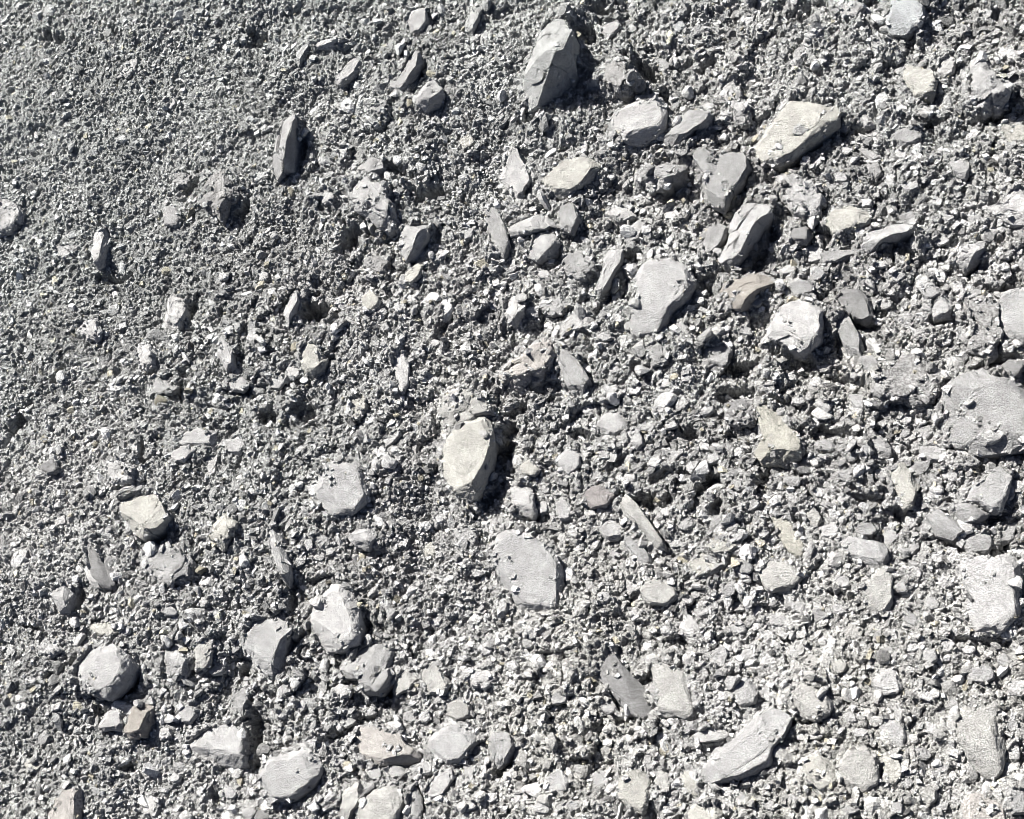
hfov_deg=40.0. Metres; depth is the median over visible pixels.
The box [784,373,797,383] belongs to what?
stone
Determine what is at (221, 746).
stone
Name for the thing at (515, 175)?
stone
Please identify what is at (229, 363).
stone
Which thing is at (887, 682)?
stone
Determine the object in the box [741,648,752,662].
stone
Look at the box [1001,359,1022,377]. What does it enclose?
stone
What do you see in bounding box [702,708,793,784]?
boulder
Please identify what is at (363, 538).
stone
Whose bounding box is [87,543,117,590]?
flat stone
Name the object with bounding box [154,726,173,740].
stone
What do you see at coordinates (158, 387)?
stone
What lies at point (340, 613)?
stone
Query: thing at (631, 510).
stone
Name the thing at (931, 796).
stone
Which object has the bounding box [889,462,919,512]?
stone
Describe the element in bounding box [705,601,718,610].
stone
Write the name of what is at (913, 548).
stone
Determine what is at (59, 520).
stone
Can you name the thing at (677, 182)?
stone
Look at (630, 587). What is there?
stone
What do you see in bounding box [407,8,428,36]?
stone
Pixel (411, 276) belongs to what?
stone
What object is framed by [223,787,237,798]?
stone
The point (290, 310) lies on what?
chip
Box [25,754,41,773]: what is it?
stone
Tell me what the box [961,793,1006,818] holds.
stone
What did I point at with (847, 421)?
stone
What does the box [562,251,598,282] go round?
stone
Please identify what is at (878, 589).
stone
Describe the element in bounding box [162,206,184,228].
stone
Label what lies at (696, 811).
stone
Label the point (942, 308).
stone
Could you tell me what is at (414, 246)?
stone
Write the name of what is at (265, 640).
stone
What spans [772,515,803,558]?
stone
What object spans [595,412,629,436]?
stone
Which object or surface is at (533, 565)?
flat stone
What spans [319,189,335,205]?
stone
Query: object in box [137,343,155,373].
stone
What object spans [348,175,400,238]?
stone
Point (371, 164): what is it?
stone
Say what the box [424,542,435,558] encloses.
stone
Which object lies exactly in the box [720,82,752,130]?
stone
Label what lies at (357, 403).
stone
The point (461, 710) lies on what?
stone
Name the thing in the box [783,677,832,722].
stone
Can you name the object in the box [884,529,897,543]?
stone
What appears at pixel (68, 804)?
stone
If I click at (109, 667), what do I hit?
boulder
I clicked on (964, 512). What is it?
stone
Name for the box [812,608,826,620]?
stone
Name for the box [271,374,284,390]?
stone
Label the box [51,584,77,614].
stone
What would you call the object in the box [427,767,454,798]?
stone
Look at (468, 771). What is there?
stone
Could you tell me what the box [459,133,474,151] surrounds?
stone
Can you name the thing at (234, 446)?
stone
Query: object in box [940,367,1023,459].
boulder
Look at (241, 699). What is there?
stone
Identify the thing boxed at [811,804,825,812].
stone
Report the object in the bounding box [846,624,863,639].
stone
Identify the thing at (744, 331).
stone
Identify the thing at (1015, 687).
stone
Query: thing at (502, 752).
stone
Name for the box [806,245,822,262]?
stone
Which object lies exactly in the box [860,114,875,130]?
stone
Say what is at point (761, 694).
stone
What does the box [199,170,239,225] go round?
stone
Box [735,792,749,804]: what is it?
stone
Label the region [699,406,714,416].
stone
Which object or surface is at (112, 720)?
stone
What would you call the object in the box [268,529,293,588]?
stone
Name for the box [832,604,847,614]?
stone
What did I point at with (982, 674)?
stone
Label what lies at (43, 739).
stone
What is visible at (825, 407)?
stone
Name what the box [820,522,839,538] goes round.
stone
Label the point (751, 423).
stone
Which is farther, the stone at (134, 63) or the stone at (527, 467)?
the stone at (134, 63)
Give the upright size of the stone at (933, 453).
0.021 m
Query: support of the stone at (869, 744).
on the ground
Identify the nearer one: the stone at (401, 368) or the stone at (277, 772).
the stone at (277, 772)
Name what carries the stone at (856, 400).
on the ground
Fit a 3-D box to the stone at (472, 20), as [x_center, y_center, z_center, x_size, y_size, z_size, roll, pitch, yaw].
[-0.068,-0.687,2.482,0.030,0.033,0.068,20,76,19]
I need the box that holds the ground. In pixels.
[0,0,1023,818]
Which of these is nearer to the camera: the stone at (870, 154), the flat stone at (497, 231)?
the stone at (870, 154)
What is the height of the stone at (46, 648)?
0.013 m
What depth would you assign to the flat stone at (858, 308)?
2.11 m
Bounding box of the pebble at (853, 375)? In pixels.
[850,369,857,380]
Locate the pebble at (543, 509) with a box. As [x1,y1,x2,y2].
[538,501,548,514]
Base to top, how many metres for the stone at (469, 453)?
0.073 m
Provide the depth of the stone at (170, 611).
2.19 m
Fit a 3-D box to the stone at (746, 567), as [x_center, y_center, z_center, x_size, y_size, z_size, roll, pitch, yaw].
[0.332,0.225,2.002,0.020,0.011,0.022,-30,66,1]
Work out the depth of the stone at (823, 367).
2.10 m
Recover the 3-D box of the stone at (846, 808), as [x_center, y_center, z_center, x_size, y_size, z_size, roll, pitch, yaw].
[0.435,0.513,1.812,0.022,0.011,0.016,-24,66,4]
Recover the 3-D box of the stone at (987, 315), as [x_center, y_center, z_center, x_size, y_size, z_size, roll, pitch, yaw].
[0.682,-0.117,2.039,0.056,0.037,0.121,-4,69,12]
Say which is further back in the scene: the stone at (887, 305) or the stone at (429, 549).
the stone at (429, 549)
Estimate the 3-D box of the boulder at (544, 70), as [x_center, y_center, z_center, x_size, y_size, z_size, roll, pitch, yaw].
[0.070,-0.583,2.407,0.093,0.154,0.168,-4,69,12]
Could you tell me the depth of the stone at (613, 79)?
2.34 m
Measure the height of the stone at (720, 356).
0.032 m
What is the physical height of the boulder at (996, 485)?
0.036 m
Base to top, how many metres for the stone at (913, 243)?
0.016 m
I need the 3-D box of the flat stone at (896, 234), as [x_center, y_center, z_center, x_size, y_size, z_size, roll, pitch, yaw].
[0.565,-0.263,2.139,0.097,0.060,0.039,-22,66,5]
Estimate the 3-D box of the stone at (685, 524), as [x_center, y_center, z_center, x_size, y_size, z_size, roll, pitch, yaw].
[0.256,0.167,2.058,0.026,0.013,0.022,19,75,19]
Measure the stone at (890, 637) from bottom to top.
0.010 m
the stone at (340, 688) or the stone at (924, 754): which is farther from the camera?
the stone at (340, 688)
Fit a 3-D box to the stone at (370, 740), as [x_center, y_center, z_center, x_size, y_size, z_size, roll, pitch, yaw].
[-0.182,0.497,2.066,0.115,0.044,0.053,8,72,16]
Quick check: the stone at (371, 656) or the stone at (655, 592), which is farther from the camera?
the stone at (371, 656)
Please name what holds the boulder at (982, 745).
on the ground
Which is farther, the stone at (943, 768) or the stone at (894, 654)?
the stone at (894, 654)
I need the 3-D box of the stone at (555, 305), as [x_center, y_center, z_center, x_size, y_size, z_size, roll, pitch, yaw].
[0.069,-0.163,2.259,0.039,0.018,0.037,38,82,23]
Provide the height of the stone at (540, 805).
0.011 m
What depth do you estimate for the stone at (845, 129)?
2.23 m
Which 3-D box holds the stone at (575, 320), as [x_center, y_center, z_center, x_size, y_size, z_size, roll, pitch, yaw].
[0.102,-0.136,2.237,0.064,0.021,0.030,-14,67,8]
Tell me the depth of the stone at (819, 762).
1.83 m
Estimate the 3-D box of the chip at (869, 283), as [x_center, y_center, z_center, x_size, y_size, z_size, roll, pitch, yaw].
[0.534,-0.197,2.126,0.020,0.016,0.047,-23,66,4]
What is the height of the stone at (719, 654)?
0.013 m
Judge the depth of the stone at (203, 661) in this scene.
2.17 m
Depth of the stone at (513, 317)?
2.26 m
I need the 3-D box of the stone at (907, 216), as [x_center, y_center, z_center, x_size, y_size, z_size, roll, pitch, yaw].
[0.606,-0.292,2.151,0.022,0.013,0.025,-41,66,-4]
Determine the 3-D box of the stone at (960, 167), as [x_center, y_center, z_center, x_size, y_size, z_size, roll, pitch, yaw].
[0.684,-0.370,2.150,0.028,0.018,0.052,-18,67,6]
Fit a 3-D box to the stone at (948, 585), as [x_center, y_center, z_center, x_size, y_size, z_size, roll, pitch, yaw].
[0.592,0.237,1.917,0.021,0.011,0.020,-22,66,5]
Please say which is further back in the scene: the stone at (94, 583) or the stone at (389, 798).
the stone at (94, 583)
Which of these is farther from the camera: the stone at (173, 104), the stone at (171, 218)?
the stone at (173, 104)
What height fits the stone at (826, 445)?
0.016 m
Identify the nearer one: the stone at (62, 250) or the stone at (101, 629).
the stone at (101, 629)
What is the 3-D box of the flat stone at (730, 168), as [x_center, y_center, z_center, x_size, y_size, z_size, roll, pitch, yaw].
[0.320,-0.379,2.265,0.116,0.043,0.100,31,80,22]
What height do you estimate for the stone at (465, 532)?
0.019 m
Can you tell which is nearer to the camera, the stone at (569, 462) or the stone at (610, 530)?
the stone at (610, 530)
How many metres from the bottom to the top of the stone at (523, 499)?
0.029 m
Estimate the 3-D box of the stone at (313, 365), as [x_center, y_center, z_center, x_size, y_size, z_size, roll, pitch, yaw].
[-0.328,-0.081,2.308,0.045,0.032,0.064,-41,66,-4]
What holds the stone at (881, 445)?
on the ground
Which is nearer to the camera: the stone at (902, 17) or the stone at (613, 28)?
the stone at (902, 17)
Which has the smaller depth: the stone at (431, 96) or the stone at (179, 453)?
the stone at (179, 453)
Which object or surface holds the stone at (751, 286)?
on the ground
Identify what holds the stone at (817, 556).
on the ground
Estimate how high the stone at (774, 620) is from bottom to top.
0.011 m
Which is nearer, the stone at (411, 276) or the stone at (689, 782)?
the stone at (689, 782)
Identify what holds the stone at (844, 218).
on the ground
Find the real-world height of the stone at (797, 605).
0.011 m
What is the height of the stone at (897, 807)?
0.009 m
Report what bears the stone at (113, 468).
on the ground
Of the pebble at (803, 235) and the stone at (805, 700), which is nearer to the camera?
the stone at (805, 700)
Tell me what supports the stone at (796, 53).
on the ground
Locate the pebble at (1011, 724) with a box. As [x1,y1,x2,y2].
[1006,719,1017,732]
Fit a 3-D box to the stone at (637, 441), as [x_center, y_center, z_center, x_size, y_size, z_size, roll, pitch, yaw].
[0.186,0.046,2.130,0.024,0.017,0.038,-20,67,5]
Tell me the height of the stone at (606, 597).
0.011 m
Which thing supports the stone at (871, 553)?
on the ground
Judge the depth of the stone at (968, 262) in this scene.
2.08 m
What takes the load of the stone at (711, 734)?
on the ground
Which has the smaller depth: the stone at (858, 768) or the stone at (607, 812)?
the stone at (858, 768)
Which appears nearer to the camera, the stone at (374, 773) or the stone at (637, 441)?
the stone at (374, 773)
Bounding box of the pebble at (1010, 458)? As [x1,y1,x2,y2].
[1005,455,1016,466]
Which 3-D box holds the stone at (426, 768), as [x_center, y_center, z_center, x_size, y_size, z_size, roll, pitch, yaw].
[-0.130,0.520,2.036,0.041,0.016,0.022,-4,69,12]
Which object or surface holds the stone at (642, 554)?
on the ground
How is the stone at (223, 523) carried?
on the ground
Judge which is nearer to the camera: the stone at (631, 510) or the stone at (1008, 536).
the stone at (1008, 536)
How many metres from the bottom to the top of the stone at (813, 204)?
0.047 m
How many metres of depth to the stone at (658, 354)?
2.16 m
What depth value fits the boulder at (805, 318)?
2.10 m
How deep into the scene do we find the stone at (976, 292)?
2.05 m
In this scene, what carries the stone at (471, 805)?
on the ground
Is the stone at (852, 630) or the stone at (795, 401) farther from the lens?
the stone at (795, 401)
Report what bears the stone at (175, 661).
on the ground
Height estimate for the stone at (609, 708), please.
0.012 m
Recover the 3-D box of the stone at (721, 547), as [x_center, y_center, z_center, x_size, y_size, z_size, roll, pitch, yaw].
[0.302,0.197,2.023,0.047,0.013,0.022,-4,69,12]
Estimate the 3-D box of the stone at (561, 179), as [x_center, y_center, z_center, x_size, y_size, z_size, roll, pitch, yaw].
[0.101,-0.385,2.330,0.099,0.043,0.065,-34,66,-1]
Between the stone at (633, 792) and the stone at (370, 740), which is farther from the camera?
the stone at (370, 740)
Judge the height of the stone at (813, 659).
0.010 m
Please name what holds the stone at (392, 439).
on the ground
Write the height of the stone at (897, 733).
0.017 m
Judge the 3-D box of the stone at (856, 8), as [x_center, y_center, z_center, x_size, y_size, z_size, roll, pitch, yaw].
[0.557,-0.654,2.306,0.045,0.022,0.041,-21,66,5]
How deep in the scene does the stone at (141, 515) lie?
2.25 m
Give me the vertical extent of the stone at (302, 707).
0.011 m
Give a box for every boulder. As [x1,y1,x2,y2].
[77,643,139,701]
[524,19,579,115]
[611,95,667,147]
[630,259,695,337]
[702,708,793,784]
[766,299,825,361]
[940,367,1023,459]
[956,704,1005,779]
[960,553,1023,640]
[967,466,1011,515]
[969,57,1011,120]
[998,287,1023,342]
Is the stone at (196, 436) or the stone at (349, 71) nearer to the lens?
the stone at (196, 436)
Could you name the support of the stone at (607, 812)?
on the ground
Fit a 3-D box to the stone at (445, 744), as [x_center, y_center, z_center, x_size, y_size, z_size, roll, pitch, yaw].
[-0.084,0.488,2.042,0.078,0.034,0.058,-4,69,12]
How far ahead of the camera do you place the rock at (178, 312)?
2.40 m
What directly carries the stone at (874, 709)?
on the ground
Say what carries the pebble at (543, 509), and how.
on the ground
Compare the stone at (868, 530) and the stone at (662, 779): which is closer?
the stone at (662, 779)
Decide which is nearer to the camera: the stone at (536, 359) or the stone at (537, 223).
the stone at (536, 359)
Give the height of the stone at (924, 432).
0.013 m
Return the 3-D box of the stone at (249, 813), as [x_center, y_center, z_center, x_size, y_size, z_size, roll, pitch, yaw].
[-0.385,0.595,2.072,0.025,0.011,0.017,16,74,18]
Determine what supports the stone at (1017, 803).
on the ground
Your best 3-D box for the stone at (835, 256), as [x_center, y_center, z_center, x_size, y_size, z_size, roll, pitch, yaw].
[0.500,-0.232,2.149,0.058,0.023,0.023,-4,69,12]
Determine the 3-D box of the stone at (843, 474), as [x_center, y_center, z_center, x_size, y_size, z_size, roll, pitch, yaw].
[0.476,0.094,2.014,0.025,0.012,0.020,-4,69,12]
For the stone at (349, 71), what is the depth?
2.49 m
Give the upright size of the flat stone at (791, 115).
0.067 m
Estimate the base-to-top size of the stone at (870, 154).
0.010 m
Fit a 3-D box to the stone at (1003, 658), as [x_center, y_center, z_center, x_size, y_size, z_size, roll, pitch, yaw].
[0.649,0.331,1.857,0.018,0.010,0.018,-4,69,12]
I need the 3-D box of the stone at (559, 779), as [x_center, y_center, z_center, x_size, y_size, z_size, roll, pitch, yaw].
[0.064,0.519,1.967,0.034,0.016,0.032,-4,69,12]
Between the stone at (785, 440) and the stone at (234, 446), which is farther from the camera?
the stone at (234, 446)
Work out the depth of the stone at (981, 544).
1.92 m
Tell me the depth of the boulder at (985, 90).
2.17 m
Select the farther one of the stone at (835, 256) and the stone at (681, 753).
the stone at (835, 256)
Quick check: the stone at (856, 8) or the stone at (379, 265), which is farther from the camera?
the stone at (379, 265)
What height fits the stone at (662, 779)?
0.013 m
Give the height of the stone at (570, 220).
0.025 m
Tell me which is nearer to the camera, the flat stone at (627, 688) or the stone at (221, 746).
the flat stone at (627, 688)
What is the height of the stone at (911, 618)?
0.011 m
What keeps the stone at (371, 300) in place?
on the ground
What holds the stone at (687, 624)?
on the ground
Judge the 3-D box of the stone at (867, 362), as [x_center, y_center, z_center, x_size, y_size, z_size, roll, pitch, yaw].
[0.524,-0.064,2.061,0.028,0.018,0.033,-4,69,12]
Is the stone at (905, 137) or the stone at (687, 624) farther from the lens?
the stone at (905, 137)
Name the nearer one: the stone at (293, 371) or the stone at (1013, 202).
the stone at (1013, 202)
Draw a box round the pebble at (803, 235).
[791,225,812,246]
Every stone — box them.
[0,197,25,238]
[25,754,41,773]
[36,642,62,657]
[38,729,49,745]
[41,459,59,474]
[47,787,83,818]
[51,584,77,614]
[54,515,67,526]
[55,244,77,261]
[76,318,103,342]
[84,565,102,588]
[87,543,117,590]
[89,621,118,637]
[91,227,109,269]
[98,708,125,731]
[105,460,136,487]
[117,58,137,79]
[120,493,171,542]
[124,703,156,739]
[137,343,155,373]
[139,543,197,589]
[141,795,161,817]
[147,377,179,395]
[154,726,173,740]
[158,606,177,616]
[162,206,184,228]
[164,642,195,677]
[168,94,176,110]
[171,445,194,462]
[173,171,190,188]
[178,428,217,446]
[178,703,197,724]
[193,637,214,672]
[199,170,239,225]
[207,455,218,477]
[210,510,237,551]
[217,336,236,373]
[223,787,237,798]
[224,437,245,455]
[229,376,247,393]
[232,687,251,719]
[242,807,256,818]
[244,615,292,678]
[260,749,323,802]
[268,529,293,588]
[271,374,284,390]
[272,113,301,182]
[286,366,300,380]
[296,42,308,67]
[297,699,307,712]
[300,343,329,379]
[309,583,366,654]
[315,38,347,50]
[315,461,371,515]
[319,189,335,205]
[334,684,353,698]
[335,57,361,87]
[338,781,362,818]
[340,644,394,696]
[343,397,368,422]
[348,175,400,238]
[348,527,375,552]
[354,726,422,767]
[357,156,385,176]
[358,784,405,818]
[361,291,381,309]
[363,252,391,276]
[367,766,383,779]
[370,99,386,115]
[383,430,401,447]
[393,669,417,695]
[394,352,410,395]
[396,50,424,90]
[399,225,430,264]
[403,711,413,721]
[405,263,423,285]
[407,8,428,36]
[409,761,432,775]
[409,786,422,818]
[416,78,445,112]
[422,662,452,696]
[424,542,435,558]
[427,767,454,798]
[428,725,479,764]
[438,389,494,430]
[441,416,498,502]
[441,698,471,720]
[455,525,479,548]
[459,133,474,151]
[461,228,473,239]
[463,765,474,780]
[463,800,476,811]
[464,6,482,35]
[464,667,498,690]
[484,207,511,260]
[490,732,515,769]
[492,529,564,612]
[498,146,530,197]
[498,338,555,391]
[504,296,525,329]
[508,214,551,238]
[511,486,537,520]
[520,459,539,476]
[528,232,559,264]
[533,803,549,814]
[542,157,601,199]
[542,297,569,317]
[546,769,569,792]
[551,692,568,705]
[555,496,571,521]
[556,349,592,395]
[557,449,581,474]
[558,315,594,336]
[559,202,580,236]
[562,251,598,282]
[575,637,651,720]
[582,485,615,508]
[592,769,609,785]
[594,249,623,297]
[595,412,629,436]
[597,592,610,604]
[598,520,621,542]
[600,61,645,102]
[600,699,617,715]
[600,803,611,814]
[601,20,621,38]
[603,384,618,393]
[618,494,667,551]
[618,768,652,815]
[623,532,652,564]
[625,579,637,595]
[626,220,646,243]
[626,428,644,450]
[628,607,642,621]
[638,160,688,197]
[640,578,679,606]
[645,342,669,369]
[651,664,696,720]
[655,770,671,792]
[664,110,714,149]
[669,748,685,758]
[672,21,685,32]
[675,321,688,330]
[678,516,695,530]
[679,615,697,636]
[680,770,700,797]
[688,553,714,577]
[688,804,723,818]
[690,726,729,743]
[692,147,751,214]
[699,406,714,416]
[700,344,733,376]
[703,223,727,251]
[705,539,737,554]
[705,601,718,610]
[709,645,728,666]
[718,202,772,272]
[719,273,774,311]
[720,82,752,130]
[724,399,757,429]
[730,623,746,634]
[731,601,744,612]
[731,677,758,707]
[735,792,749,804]
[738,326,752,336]
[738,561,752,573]
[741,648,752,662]
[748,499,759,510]
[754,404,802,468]
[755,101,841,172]
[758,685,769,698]
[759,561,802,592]
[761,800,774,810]
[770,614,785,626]
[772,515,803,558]
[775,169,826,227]
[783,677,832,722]
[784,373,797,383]
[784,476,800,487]
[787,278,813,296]
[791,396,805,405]
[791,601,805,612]
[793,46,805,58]
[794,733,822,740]
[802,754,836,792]
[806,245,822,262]
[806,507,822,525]
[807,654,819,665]
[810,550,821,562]
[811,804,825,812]
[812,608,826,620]
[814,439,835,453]
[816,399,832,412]
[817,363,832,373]
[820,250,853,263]
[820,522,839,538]
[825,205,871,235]
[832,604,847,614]
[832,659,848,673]
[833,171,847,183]
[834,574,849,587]
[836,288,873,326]
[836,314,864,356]
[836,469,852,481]
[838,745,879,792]
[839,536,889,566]
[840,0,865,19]
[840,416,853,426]
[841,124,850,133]
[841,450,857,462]
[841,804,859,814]
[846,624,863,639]
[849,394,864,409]
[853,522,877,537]
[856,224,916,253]
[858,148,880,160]
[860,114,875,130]
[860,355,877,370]
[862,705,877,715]
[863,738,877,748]
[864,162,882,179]
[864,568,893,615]
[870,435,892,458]
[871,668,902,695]
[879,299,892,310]
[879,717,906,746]
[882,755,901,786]
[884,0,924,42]
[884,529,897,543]
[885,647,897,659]
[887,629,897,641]
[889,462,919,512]
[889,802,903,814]
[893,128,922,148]
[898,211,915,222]
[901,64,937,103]
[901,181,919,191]
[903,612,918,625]
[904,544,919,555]
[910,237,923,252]
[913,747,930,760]
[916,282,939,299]
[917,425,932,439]
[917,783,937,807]
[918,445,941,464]
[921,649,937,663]
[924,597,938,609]
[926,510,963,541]
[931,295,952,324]
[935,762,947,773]
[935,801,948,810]
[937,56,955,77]
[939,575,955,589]
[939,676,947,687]
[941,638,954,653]
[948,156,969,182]
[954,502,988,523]
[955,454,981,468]
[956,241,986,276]
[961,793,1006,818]
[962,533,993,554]
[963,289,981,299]
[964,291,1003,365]
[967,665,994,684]
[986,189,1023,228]
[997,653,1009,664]
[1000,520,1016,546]
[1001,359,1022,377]
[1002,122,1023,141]
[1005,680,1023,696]
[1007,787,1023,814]
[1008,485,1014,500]
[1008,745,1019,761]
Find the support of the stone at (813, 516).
on the ground
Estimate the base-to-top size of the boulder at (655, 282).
0.055 m
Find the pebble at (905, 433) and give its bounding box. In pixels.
[899,427,910,439]
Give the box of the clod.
[871,353,943,409]
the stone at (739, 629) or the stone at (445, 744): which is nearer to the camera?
the stone at (739, 629)
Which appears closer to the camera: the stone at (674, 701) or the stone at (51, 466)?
the stone at (674, 701)
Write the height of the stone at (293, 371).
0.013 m
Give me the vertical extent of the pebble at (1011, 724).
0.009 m
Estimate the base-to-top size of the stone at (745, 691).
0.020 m
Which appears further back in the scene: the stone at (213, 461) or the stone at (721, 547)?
the stone at (213, 461)
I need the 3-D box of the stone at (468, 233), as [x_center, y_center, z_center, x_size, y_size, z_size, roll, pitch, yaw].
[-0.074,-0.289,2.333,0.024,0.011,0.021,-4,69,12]
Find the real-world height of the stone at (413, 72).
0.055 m
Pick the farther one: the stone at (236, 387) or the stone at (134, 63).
the stone at (134, 63)
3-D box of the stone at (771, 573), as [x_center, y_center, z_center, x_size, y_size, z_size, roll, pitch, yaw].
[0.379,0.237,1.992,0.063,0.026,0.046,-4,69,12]
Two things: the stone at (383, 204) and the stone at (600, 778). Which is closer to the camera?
the stone at (600, 778)
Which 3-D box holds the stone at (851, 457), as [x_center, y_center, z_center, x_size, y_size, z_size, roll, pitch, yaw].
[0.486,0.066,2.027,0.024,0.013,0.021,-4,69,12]
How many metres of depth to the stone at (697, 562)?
2.02 m
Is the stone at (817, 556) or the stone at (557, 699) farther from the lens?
the stone at (557, 699)
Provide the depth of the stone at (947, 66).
2.22 m
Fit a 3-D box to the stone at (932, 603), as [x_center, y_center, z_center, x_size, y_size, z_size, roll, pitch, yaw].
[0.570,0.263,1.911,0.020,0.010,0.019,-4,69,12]
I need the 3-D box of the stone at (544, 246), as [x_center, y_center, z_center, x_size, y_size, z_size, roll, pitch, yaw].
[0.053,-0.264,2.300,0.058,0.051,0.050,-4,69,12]
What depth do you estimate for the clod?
2.03 m
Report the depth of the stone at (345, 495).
2.20 m
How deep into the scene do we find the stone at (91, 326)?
2.42 m
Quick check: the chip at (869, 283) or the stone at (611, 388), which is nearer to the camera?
the chip at (869, 283)
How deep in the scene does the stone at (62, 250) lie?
2.50 m
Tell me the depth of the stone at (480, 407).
2.21 m
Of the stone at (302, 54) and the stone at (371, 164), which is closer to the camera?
the stone at (371, 164)
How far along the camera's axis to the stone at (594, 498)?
2.11 m
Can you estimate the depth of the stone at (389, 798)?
2.01 m
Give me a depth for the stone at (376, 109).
2.44 m
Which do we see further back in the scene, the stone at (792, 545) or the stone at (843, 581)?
the stone at (792, 545)
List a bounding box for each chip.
[284,292,299,332]
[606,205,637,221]
[858,267,875,290]
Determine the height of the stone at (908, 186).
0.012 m
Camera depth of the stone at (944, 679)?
1.86 m
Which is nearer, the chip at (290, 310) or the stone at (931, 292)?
the stone at (931, 292)
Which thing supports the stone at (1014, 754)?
on the ground
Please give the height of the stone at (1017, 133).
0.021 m
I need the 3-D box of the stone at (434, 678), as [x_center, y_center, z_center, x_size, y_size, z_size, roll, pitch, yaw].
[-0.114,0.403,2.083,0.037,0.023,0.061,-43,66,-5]
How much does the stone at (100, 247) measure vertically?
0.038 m
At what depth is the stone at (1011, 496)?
1.93 m
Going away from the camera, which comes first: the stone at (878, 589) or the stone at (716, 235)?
the stone at (878, 589)
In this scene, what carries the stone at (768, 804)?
on the ground
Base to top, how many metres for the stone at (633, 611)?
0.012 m
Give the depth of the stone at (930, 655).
1.86 m
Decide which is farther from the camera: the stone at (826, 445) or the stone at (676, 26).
the stone at (676, 26)
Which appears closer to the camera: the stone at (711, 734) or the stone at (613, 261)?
the stone at (711, 734)
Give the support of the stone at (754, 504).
on the ground
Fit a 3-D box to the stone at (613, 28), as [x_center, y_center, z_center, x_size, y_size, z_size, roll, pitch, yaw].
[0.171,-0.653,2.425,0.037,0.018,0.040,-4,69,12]
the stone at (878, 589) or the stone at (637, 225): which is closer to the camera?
the stone at (878, 589)
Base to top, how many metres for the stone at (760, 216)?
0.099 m
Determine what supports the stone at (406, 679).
on the ground
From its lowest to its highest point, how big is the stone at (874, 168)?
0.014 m
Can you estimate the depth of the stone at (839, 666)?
1.91 m
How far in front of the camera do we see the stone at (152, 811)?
2.11 m
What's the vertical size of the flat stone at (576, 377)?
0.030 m
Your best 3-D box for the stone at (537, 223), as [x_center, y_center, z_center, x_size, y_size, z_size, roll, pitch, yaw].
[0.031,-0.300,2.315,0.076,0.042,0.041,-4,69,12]
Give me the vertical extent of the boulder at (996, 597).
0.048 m
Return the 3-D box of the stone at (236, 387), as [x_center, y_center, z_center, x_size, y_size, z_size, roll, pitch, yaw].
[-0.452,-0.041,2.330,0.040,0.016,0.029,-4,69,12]
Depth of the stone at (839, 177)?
2.20 m
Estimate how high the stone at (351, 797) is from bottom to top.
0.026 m
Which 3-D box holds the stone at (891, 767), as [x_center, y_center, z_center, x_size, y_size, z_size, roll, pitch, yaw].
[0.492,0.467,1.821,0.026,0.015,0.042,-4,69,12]
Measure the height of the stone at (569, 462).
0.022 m
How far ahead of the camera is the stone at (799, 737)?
1.87 m
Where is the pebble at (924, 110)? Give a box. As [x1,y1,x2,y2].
[917,106,931,120]
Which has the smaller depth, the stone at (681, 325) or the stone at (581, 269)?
the stone at (681, 325)
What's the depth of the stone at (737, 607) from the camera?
2.00 m
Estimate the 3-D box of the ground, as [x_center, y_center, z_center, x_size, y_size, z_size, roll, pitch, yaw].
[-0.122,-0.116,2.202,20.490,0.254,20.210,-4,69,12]
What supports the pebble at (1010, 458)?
on the ground
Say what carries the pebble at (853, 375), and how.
on the ground
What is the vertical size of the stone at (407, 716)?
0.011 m
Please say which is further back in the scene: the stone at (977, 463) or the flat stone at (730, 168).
the flat stone at (730, 168)
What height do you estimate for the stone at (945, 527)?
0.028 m
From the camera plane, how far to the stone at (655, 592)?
2.03 m
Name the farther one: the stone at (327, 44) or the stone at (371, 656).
the stone at (327, 44)
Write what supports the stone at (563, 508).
on the ground
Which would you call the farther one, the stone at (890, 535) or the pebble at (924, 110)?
the pebble at (924, 110)
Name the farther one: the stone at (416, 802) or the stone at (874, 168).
the stone at (874, 168)
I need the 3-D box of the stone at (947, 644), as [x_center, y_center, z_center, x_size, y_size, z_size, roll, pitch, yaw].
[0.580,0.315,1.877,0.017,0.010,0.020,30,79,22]
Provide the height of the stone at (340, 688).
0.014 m
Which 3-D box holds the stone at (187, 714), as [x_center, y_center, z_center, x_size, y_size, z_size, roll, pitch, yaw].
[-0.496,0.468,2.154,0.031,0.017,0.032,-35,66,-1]
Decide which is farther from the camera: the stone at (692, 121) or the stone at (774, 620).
the stone at (692, 121)
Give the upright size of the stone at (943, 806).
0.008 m
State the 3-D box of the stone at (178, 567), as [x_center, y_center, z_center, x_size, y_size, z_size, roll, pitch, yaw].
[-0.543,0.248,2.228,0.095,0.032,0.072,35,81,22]
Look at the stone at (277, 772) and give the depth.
2.06 m
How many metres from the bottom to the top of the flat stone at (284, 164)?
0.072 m
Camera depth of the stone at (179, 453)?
2.29 m
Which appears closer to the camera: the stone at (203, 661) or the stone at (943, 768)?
the stone at (943, 768)
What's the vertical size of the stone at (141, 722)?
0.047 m
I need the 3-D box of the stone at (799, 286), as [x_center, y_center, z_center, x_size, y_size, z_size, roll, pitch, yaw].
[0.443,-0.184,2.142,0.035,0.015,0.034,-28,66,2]
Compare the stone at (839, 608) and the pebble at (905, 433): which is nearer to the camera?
the stone at (839, 608)
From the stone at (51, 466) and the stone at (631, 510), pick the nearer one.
the stone at (631, 510)
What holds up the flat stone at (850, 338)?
on the ground
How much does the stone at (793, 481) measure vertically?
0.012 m
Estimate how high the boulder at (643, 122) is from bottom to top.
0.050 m

